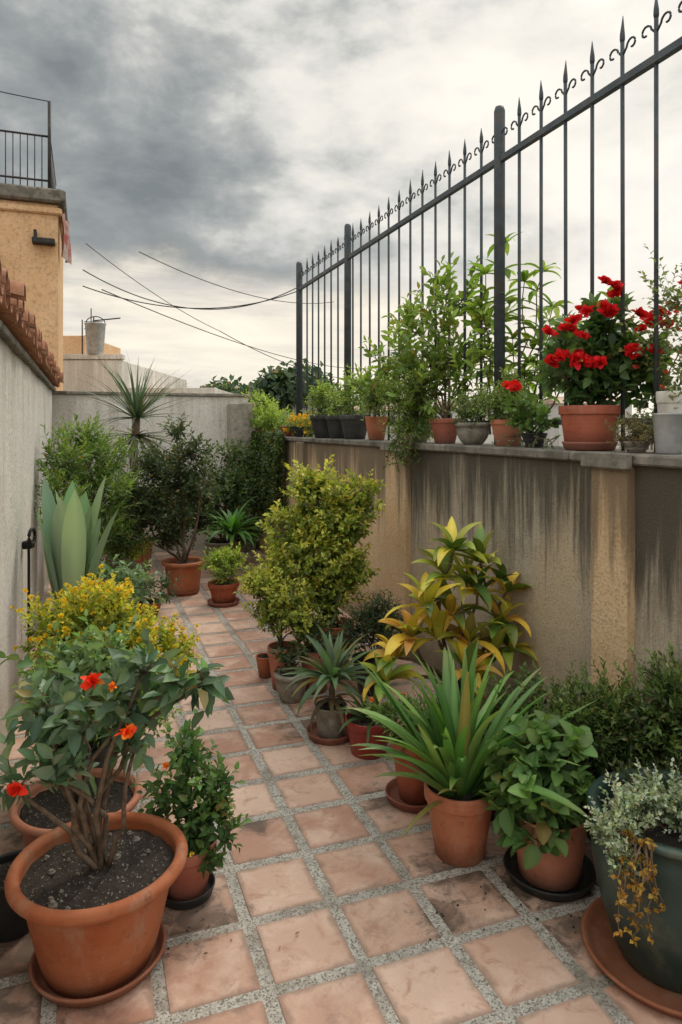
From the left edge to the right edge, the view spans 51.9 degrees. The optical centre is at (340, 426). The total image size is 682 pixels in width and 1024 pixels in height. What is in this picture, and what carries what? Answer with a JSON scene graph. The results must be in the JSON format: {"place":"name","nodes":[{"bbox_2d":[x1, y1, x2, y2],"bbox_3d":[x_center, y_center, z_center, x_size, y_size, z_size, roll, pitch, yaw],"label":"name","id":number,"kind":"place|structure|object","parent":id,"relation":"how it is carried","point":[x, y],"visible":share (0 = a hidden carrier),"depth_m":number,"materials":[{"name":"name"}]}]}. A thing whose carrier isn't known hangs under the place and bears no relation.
{"place":"outdoors","nodes":[
{"label":"outdoors","id":0,"kind":"place"},
{"bbox_2d":[63,359,186,391],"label":"house walls","id":1,"kind":"structure","parent":0,"point":[75,371],"depth_m":14.00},
{"bbox_2d":[63,336,120,353],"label":"roof shed","id":2,"kind":"structure","parent":1,"relation":"on","point":[72,344],"depth_m":14.60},
{"bbox_2d":[63,354,124,359],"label":"parapet","id":3,"kind":"structure","parent":1,"relation":"on","point":[94,356],"depth_m":13.98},
{"bbox_2d":[82,308,120,353],"bbox_3d":[-4.846,-1.925,14.140,0.734,0.950,0.429,0,0,-21],"label":"water tank","id":4,"kind":"object","parent":3,"relation":"on","point":[95,335],"visible":0.9,"depth_m":13.96,"materials":[{"name":"metal"}]},
{"bbox_2d":[82,243,366,377],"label":"power lines","id":5,"kind":"object","parent":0,"point":[177,307],"visible":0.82,"depth_m":12.37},
{"bbox_2d":[0,549,632,1023],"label":"terrazzo bands","id":6,"kind":"object","parent":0,"point":[270,991],"visible":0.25,"depth_m":2.38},
{"bbox_2d":[0,549,681,1023],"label":"tiles","id":7,"kind":"object","parent":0,"point":[512,965],"visible":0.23,"depth_m":2.37,"materials":[{"name":"tile"}]},
{"bbox_2d":[0,850,28,942],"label":"plastic pot","id":8,"kind":"object","parent":7,"relation":"on","point":[13,925],"visible":0.23,"depth_m":2.24,"materials":[{"name":"plastic"}]},
{"bbox_2d":[9,768,141,847],"bbox_3d":[-1.005,1.530,2.669,0.470,0.240,0.470,0,0,0],"label":"terracotta pot","id":9,"kind":"object","parent":7,"relation":"on","point":[31,823],"visible":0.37,"depth_m":2.65,"materials":[{"name":"ceramic"}]},
{"bbox_2d":[0,609,153,802],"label":"leafy shrub","id":10,"kind":"object","parent":9,"relation":"on","point":[91,659],"visible":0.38,"depth_m":2.62,"materials":[{"name":"green plant"}]},
{"bbox_2d":[58,732,111,769],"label":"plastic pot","id":11,"kind":"object","parent":7,"relation":"on","point":[100,757],"visible":0.1,"depth_m":2.99,"materials":[{"name":"plastic"}]},
{"bbox_2d":[11,625,181,765],"bbox_3d":[-1.026,1.131,2.958,0.728,0.524,0.476,0,0,0],"label":"pale green shrub","id":12,"kind":"object","parent":11,"relation":"in","point":[164,723],"visible":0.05,"depth_m":2.96,"materials":[{"name":"green plant"}]},
{"bbox_2d":[10,564,202,731],"bbox_3d":[-1.144,1.041,3.338,0.768,0.673,0.793,0,0,39],"label":"yellow flowering shrub","id":13,"kind":"object","parent":11,"relation":"in","point":[114,607],"visible":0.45,"depth_m":3.34,"materials":[{"name":"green plant"}]},
{"bbox_2d":[4,812,187,1007],"bbox_3d":[-0.745,1.486,2.159,0.530,0.323,0.530,0,0,0],"label":"terracotta pot","id":14,"kind":"object","parent":7,"relation":"on","point":[98,937],"visible":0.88,"depth_m":2.04,"materials":[{"name":"ceramic"}]},
{"bbox_2d":[0,628,234,871],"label":"rose bush","id":15,"kind":"object","parent":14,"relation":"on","point":[48,726],"visible":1,"depth_m":2.12,"materials":[{"name":"green plant"}]},
{"bbox_2d":[122,540,153,569],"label":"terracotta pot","id":16,"kind":"object","parent":7,"relation":"on","point":[141,561],"visible":0.07,"depth_m":7.90,"materials":[{"name":"ceramic"}]},
{"bbox_2d":[68,353,205,518],"bbox_3d":[-2.346,0.225,8.009,1.568,2.261,1.657,0,0,0],"label":"yucca","id":17,"kind":"object","parent":16,"relation":"in","point":[136,408],"visible":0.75,"depth_m":7.95,"materials":[{"name":"green plant"}]},
{"bbox_2d":[134,598,160,617],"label":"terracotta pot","id":18,"kind":"object","parent":7,"relation":"on","point":[150,604],"visible":0.34,"depth_m":6.06,"materials":[{"name":"ceramic"}]},
{"bbox_2d":[99,552,181,604],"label":"border plant","id":19,"kind":"object","parent":18,"relation":"in","point":[165,584],"visible":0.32,"depth_m":6.09,"materials":[{"name":"green plant"}]},
{"bbox_2d":[52,394,247,554],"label":"end wall","id":20,"kind":"structure","parent":7,"relation":"on","point":[210,414],"depth_m":9.25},
{"bbox_2d":[52,391,250,396],"bbox_3d":[-2.480,-0.430,9.313,2.550,0.040,0.260,0,0,-20],"label":"wall coping","id":21,"kind":"object","parent":20,"relation":"on","point":[151,393],"depth_m":9.22,"materials":[{"name":"concrete"}]},
{"bbox_2d":[161,556,205,596],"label":"terracotta pot","id":22,"kind":"object","parent":7,"relation":"on","point":[189,578],"visible":0.86,"depth_m":6.79,"materials":[{"name":"ceramic"}]},
{"bbox_2d":[103,412,224,563],"bbox_3d":[-1.815,0.604,6.927,1.278,1.510,0.830,0,0,-18],"label":"dark leaved shrub","id":23,"kind":"object","parent":22,"relation":"in","point":[171,535],"visible":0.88,"depth_m":6.87,"materials":[{"name":"green plant"}]},
{"bbox_2d":[112,438,267,556],"bbox_3d":[-1.802,0.822,8.453,1.896,1.412,1.241,0,0,0],"label":"back corner shrub","id":24,"kind":"object","parent":7,"relation":"on","point":[233,484],"visible":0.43,"depth_m":8.33,"materials":[{"name":"green plant"}]},
{"bbox_2d":[165,825,216,910],"bbox_3d":[-0.545,1.554,2.469,0.210,0.188,0.210,0,0,0],"label":"terracotta pot","id":25,"kind":"object","parent":7,"relation":"on","point":[190,887],"visible":0.34,"depth_m":2.40,"materials":[{"name":"ceramic"}]},
{"bbox_2d":[130,708,252,877],"bbox_3d":[-0.521,1.288,2.464,0.436,0.491,0.304,0,0,0],"label":"green shrub","id":26,"kind":"object","parent":25,"relation":"in","point":[202,817],"visible":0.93,"depth_m":2.44,"materials":[{"name":"green plant"}]},
{"bbox_2d":[207,578,239,607],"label":"terracotta pot","id":27,"kind":"object","parent":7,"relation":"on","point":[222,596],"visible":0.92,"depth_m":6.40,"materials":[{"name":"ceramic"}]},
{"bbox_2d":[198,542,247,584],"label":"golden shrub","id":28,"kind":"object","parent":27,"relation":"in","point":[216,560],"visible":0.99,"depth_m":6.46,"materials":[{"name":"green plant"}]},
{"bbox_2d":[197,499,264,575],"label":"plant","id":29,"kind":"object","parent":7,"relation":"on","point":[230,526],"visible":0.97,"depth_m":7.66,"materials":[{"name":"green plant"}]},
{"bbox_2d":[227,402,255,551],"bbox_3d":[-1.337,0.665,9.405,0.320,1.970,0.390,0,0,-20],"label":"end stub","id":30,"kind":"object","parent":7,"relation":"on","point":[239,427],"visible":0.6,"depth_m":9.23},
{"bbox_2d":[267,641,296,690],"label":"terracotta pot","id":31,"kind":"object","parent":7,"relation":"on","point":[273,663],"visible":0.35,"depth_m":4.37,"materials":[{"name":"ceramic"}]},
{"bbox_2d":[232,557,329,648],"bbox_3d":[-0.369,1.119,4.375,0.619,0.568,0.414,0,0,0],"label":"golden privet","id":32,"kind":"object","parent":31,"relation":"in","point":[274,607],"visible":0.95,"depth_m":4.34,"materials":[{"name":"green plant"}]},
{"bbox_2d":[273,666,306,703],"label":"stone pot","id":33,"kind":"object","parent":7,"relation":"on","point":[283,682],"visible":0.67,"depth_m":4.15,"materials":[{"name":"stone"}]},
{"bbox_2d":[268,610,344,672],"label":"shade shrub","id":34,"kind":"object","parent":33,"relation":"in","point":[282,656],"visible":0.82,"depth_m":4.24,"materials":[{"name":"green plant"}]},
{"bbox_2d":[256,441,385,625],"bbox_3d":[-0.364,0.905,7.317,0.017,1.490,5.000,0,0,-20],"label":"panel","id":35,"kind":"object","parent":7,"relation":"on","point":[361,460],"visible":0.21,"depth_m":5.85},
{"bbox_2d":[306,699,348,745],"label":"stone pot","id":36,"kind":"object","parent":7,"relation":"on","point":[326,726],"visible":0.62,"depth_m":3.66,"materials":[{"name":"stone"}]},
{"bbox_2d":[278,625,376,732],"bbox_3d":[-0.022,1.333,3.702,0.557,0.499,0.589,0,0,21],"label":"dracaena","id":37,"kind":"object","parent":36,"relation":"in","point":[333,670],"visible":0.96,"depth_m":3.69,"materials":[{"name":"green plant"}]},
{"bbox_2d":[316,617,353,680],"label":"shrub","id":38,"kind":"object","parent":7,"relation":"on","point":[335,629],"visible":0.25,"depth_m":4.54,"materials":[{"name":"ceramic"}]},
{"bbox_2d":[252,454,386,627],"bbox_3d":[-0.158,0.754,4.631,0.926,1.148,0.692,0,0,0],"label":"golden privet","id":39,"kind":"object","parent":38,"relation":"in","point":[330,530],"visible":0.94,"depth_m":4.58,"materials":[{"name":"green plant"}]},
{"bbox_2d":[345,709,389,759],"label":"red plastic pot","id":40,"kind":"object","parent":7,"relation":"on","point":[357,731],"visible":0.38,"depth_m":3.46,"materials":[{"name":"plastic"}]},
{"bbox_2d":[352,651,384,696],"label":"plastic pot","id":41,"kind":"object","parent":7,"relation":"on","point":[360,686],"visible":0.28,"depth_m":4.28,"materials":[{"name":"plastic"}]},
{"bbox_2d":[332,589,411,660],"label":"dark fine shrub","id":42,"kind":"object","parent":41,"relation":"on","point":[375,613],"visible":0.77,"depth_m":4.29,"materials":[{"name":"green plant"}]},
{"bbox_2d":[386,451,410,657],"bbox_3d":[0.421,0.905,5.123,0.065,1.489,0.340,0,0,-20],"label":"pilaster","id":43,"kind":"object","parent":7,"relation":"on","point":[398,524],"visible":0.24,"depth_m":5.04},
{"bbox_2d":[385,728,427,812],"bbox_3d":[0.330,1.514,3.099,0.270,0.268,0.270,0,0,0],"label":"terracotta pot","id":44,"kind":"object","parent":7,"relation":"on","point":[405,794],"visible":0.27,"depth_m":3.03,"materials":[{"name":"ceramic"}]},
{"bbox_2d":[363,684,440,760],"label":"bushy herb","id":45,"kind":"object","parent":44,"relation":"in","point":[386,708],"visible":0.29,"depth_m":3.09,"materials":[{"name":"green plant"}]},
{"bbox_2d":[424,775,495,867],"bbox_3d":[0.460,1.515,2.709,0.276,0.270,0.276,0,0,0],"label":"terracotta pot","id":46,"kind":"object","parent":7,"relation":"on","point":[460,829],"visible":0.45,"depth_m":2.61,"materials":[{"name":"ceramic"}]},
{"bbox_2d":[344,641,594,837],"bbox_3d":[0.482,1.145,2.697,0.958,0.597,0.952,0,0,0],"label":"clivia","id":47,"kind":"object","parent":46,"relation":"in","point":[451,753],"visible":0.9,"depth_m":2.66,"materials":[{"name":"green plant"}]},
{"bbox_2d":[474,690,488,710],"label":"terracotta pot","id":48,"kind":"object","parent":7,"relation":"on","point":[485,696],"visible":0.02,"depth_m":3.70,"materials":[{"name":"ceramic"}]},
{"bbox_2d":[360,516,539,701],"bbox_3d":[0.575,0.976,3.591,0.999,0.964,0.594,0,0,-30],"label":"variegated croton","id":49,"kind":"object","parent":48,"relation":"in","point":[433,616],"visible":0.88,"depth_m":3.60,"materials":[{"name":"yellow plant"}]},
{"bbox_2d":[490,778,501,820],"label":"plastic pot","id":50,"kind":"object","parent":7,"relation":"on","point":[493,815],"visible":0.03,"depth_m":2.92,"materials":[{"name":"plastic"}]},
{"bbox_2d":[476,662,569,746],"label":"dark shrub","id":51,"kind":"object","parent":50,"relation":"on","point":[532,682],"visible":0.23,"depth_m":3.02,"materials":[{"name":"green plant"}]},
{"bbox_2d":[410,449,634,707],"bbox_3d":[0.860,0.905,3.952,0.017,1.490,2.160,0,0,-20],"label":"panel","id":52,"kind":"object","parent":7,"relation":"on","point":[535,513],"visible":0.49,"depth_m":3.66,"materials":[{"name":"paint"}]},
{"bbox_2d":[503,808,596,901],"bbox_3d":[0.765,1.524,2.569,0.330,0.248,0.330,0,0,0],"label":"terracotta pot","id":53,"kind":"object","parent":7,"relation":"on","point":[571,876],"visible":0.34,"depth_m":2.46,"materials":[{"name":"ceramic"}]},
{"bbox_2d":[479,710,597,869],"bbox_3d":[0.738,1.290,2.540,0.421,0.475,0.372,0,0,-30],"label":"broad leaved shrub","id":54,"kind":"object","parent":53,"relation":"in","point":[518,757],"visible":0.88,"depth_m":2.49,"materials":[{"name":"green plant"}]},
{"bbox_2d":[591,465,634,737],"bbox_3d":[1.180,0.905,3.037,0.065,1.489,0.220,0,0,-20],"label":"pilaster","id":55,"kind":"object","parent":7,"relation":"on","point":[612,560],"visible":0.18,"depth_m":2.99,"materials":[{"name":"paint"}]},
{"bbox_2d":[380,441,631,469],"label":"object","id":56,"kind":"structure","parent":55,"relation":"on","point":[609,460],"depth_m":3.00,"materials":[{"name":"concrete"}]},
{"bbox_2d":[586,751,641,840],"bbox_3d":[1.100,1.500,2.799,0.346,0.300,0.346,0,0,0],"label":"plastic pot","id":57,"kind":"object","parent":7,"relation":"on","point":[588,832],"visible":0.04,"depth_m":2.79,"materials":[{"name":"plastic"}]},
{"bbox_2d":[508,640,681,776],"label":"fine conifer shrub","id":58,"kind":"object","parent":57,"relation":"in","point":[660,728],"visible":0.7,"depth_m":2.67,"materials":[{"name":"green plant"}]},
{"bbox_2d":[581,769,681,1019],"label":"green glazed pot","id":59,"kind":"object","parent":7,"relation":"on","point":[646,973],"visible":0.57,"depth_m":2.05,"materials":[{"name":"ceramic"}]},
{"bbox_2d":[584,757,681,880],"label":"silver thyme","id":60,"kind":"object","parent":59,"relation":"in","point":[624,812],"visible":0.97,"depth_m":2.07,"materials":[{"name":"green plant"}]},
{"bbox_2d":[610,829,665,946],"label":"dried trailing plant","id":61,"kind":"object","parent":59,"relation":"in","point":[648,872],"visible":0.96,"depth_m":1.95,"materials":[{"name":"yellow plant"}]},
{"bbox_2d":[608,750,681,800],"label":"dark ground cover","id":62,"kind":"object","parent":59,"relation":"in","point":[626,775],"visible":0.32,"depth_m":2.29,"materials":[{"name":"green plant"}]},
{"bbox_2d":[634,465,681,769],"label":"panel","id":63,"kind":"object","parent":7,"relation":"on","point":[658,561],"visible":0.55,"depth_m":2.82,"materials":[{"name":"paint"}]},
{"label":"terracotta pot","id":64,"kind":"object","parent":7,"relation":"on","visible":0},
{"bbox_2d":[36,476,118,609],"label":"agave","id":65,"kind":"object","parent":64,"relation":"in","point":[73,548],"visible":0.71,"depth_m":4.43,"materials":[{"name":"green plant"}]},
{"bbox_2d":[48,554,165,624],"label":"blue green shrub","id":66,"kind":"object","parent":64,"relation":"in","point":[134,578],"visible":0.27,"depth_m":4.76,"materials":[{"name":"green plant"}]},
{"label":"plastic pot","id":67,"kind":"object","parent":7,"relation":"on","visible":0},
{"bbox_2d":[34,410,158,556],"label":"willowy bush","id":68,"kind":"object","parent":67,"relation":"in","point":[85,441],"visible":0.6,"depth_m":6.30,"materials":[{"name":"green plant"}]},
{"bbox_3d":[2.359,0.906,0.507,0.420,1.488,5.340,0,0,-20],"label":"panel","id":69,"kind":"object","parent":7,"relation":"on","visible":0},
{"bbox_2d":[569,450,681,468],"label":"coping slab","id":70,"kind":"structure","parent":69,"relation":"on","point":[650,458],"depth_m":2.83,"materials":[{"name":"concrete"}]},
{"bbox_2d":[621,440,650,452],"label":"stone pot","id":71,"kind":"object","parent":70,"relation":"on","point":[641,447],"visible":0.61,"depth_m":3.08,"materials":[{"name":"stone"}]},
{"bbox_2d":[604,404,654,449],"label":"brown heather","id":72,"kind":"object","parent":71,"relation":"in","point":[635,436],"visible":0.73,"depth_m":3.07,"materials":[{"name":"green plant"}]},
{"bbox_2d":[652,413,681,453],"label":"metal pot","id":73,"kind":"object","parent":70,"relation":"on","point":[667,428],"visible":1,"depth_m":2.89,"materials":[{"name":"metal"}]},
{"bbox_2d":[656,391,681,452],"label":"white pot","id":74,"kind":"object","parent":70,"relation":"on","point":[665,403],"visible":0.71,"depth_m":3.05,"materials":[{"name":"ceramic"}]},
{"bbox_2d":[614,244,681,408],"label":"airy rose","id":75,"kind":"object","parent":74,"relation":"in","point":[676,298],"visible":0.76,"depth_m":3.15,"materials":[{"name":"green plant"}]},
{"bbox_3d":[1.076,0.906,4.031,0.420,1.488,2.160,0,0,-20],"label":"middle panel","id":76,"kind":"object","parent":7,"relation":"on","visible":0},
{"bbox_2d":[445,444,625,459],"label":"coping slab","id":77,"kind":"structure","parent":76,"relation":"on","point":[558,453],"depth_m":3.74,"materials":[{"name":"concrete"}]},
{"bbox_2d":[454,422,490,444],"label":"stone pot","id":78,"kind":"object","parent":77,"relation":"on","point":[477,433],"visible":0.93,"depth_m":4.35,"materials":[{"name":"stone"}]},
{"bbox_2d":[440,383,492,427],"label":"boxwood","id":79,"kind":"object","parent":78,"relation":"in","point":[466,412],"visible":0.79,"depth_m":4.38,"materials":[{"name":"green plant"}]},
{"bbox_2d":[459,232,582,434],"bbox_3d":[1.146,-0.588,4.401,0.862,1.285,0.400,0,0,26],"label":"fig sapling","id":80,"kind":"object","parent":78,"relation":"in","point":[530,359],"visible":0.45,"depth_m":4.38,"materials":[{"name":"green plant"}]},
{"bbox_2d":[490,419,522,446],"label":"terracotta pot","id":81,"kind":"object","parent":77,"relation":"on","point":[499,429],"visible":0.62,"depth_m":4.00,"materials":[{"name":"ceramic"}]},
{"bbox_2d":[472,365,549,421],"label":"boxwood","id":82,"kind":"object","parent":81,"relation":"in","point":[501,393],"visible":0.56,"depth_m":4.03,"materials":[{"name":"green plant"}]},
{"bbox_2d":[521,431,547,447],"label":"plastic pot","id":83,"kind":"object","parent":77,"relation":"on","point":[529,438],"visible":0.92,"depth_m":3.79,"materials":[{"name":"plastic"}]},
{"bbox_2d":[501,379,561,432],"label":"red geranium","id":84,"kind":"object","parent":83,"relation":"in","point":[525,419],"visible":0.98,"depth_m":3.79,"materials":[{"name":"green plant"}]},
{"bbox_2d":[558,405,620,450],"bbox_3d":[1.207,0.005,3.399,0.290,0.213,0.290,0,0,0],"label":"terracotta pot","id":85,"kind":"object","parent":77,"relation":"on","point":[584,427],"visible":0.98,"depth_m":3.29,"materials":[{"name":"ceramic"}]},
{"bbox_2d":[532,275,676,413],"bbox_3d":[1.268,-0.327,3.390,0.710,0.773,0.525,0,0,0],"label":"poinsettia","id":86,"kind":"object","parent":85,"relation":"in","point":[587,364],"visible":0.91,"depth_m":3.32,"materials":[{"name":"red plant"}]},
{"bbox_3d":[-0.148,0.906,7.395,0.420,1.488,5.000,0,0,-20],"label":"panel","id":87,"kind":"object","parent":7,"relation":"on","visible":0},
{"bbox_2d":[239,431,288,529],"bbox_3d":[-0.981,0.637,8.693,0.344,1.184,1.833,0,0,-21],"label":"ivy curtain","id":88,"kind":"object","parent":87,"relation":"attached to","point":[266,458],"visible":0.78,"depth_m":8.20,"materials":[{"name":"green plant"}]},
{"bbox_2d":[326,439,397,446],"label":"coping slab","id":89,"kind":"structure","parent":87,"relation":"on","point":[360,442],"depth_m":6.03,"materials":[{"name":"concrete"}]},
{"bbox_2d":[340,415,368,438],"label":"plastic pot","id":90,"kind":"object","parent":89,"relation":"on","point":[354,427],"visible":0.78,"depth_m":6.25,"materials":[{"name":"plastic"}]},
{"bbox_2d":[300,363,367,416],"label":"potted bush","id":91,"kind":"object","parent":90,"relation":"on","point":[332,399],"visible":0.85,"depth_m":6.75,"materials":[{"name":"green plant"}]},
{"bbox_2d":[365,416,387,439],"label":"terracotta pot","id":92,"kind":"object","parent":89,"relation":"on","point":[375,433],"visible":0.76,"depth_m":5.85,"materials":[{"name":"ceramic"}]},
{"bbox_2d":[337,252,525,430],"bbox_3d":[0.592,-0.608,5.254,0.839,1.285,1.740,0,0,-19],"label":"tall leafy shrub","id":93,"kind":"object","parent":92,"relation":"in","point":[452,354],"visible":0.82,"depth_m":4.82,"materials":[{"name":"green plant"}]},
{"bbox_2d":[371,441,492,451],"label":"coping slab","id":94,"kind":"structure","parent":87,"relation":"on","point":[430,446],"depth_m":4.71,"materials":[{"name":"concrete"}]},
{"bbox_2d":[383,429,420,471],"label":"hanging creeper","id":95,"kind":"object","parent":94,"relation":"hanging from","point":[410,435],"visible":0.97,"depth_m":4.74,"materials":[{"name":"green plant"}]},
{"bbox_2d":[359,337,458,456],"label":"cascading fern bush","id":96,"kind":"object","parent":94,"relation":"on","point":[404,393],"visible":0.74,"depth_m":4.87,"materials":[{"name":"green plant"}]},
{"bbox_2d":[430,418,460,443],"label":"terracotta pot","id":97,"kind":"object","parent":94,"relation":"on","point":[444,431],"visible":0.84,"depth_m":4.70,"materials":[{"name":"ceramic"}]},
{"bbox_3d":[-0.855,0.138,9.309,0.500,0.044,0.911,0,0,-20],"label":"coping slab","id":98,"kind":"object","parent":87,"relation":"on","visible":0},
{"bbox_2d":[241,389,295,431],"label":"golden wall shrub","id":99,"kind":"object","parent":98,"relation":"on","point":[266,417],"visible":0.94,"depth_m":8.97,"materials":[{"name":"green plant"}]},
{"bbox_2d":[0,0,681,417],"label":"sky","id":100,"kind":"structure","parent":0,"point":[224,143],"materials":[{"name":"grey"}]},
{"bbox_2d":[427,435,653,449],"bbox_3d":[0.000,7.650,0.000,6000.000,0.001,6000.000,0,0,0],"label":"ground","id":101,"kind":"structure","parent":0,"point":[431,438],"depth_m":362.67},
{"bbox_2d":[0,199,62,390],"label":"house walls","id":102,"kind":"structure","parent":101,"relation":"on","point":[37,270],"depth_m":10.03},
{"bbox_2d":[0,91,55,188],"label":"roof railing","id":103,"kind":"object","parent":102,"relation":"on","point":[51,180],"visible":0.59,"depth_m":10.07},
{"bbox_2d":[0,202,62,239],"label":"moulding","id":104,"kind":"object","parent":102,"relation":"attached to","point":[31,209],"visible":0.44,"depth_m":9.97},
{"bbox_2d":[0,183,67,220],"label":"roof slab","id":105,"kind":"structure","parent":102,"relation":"on","point":[15,192],"depth_m":9.93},
{"bbox_2d":[0,260,63,754],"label":"house with tiled eaves","id":106,"kind":"structure","parent":101,"relation":"on","point":[31,376],"depth_m":4.30,"materials":[{"name":"paint"}]},
{"bbox_2d":[200,358,653,449],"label":"distant trees","id":107,"kind":"object","parent":101,"relation":"on","point":[277,383],"visible":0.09,"depth_m":59.77,"materials":[{"name":"green plant"}]},
{"bbox_2d":[543,403,631,447],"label":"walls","id":108,"kind":"structure","parent":0,"point":[552,432],"depth_m":77.60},
{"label":"terracotta pot","id":109,"kind":"object","parent":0,"visible":0},
{"bbox_2d":[335,679,389,747],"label":"grassy lily","id":110,"kind":"object","parent":109,"relation":"in","point":[358,704],"visible":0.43,"depth_m":3.53,"materials":[{"name":"green plant"}]},
{"bbox_3d":[2.302,0.138,0.635,0.500,0.044,1.185,0,0,-20],"label":"coping slab","id":111,"kind":"object","parent":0,"visible":0},
{"bbox_2d":[296,0,681,451],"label":"iron fence","id":112,"kind":"object","parent":111,"relation":"on","point":[502,156],"visible":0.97,"depth_m":4.29,"materials":[{"name":"metal"}]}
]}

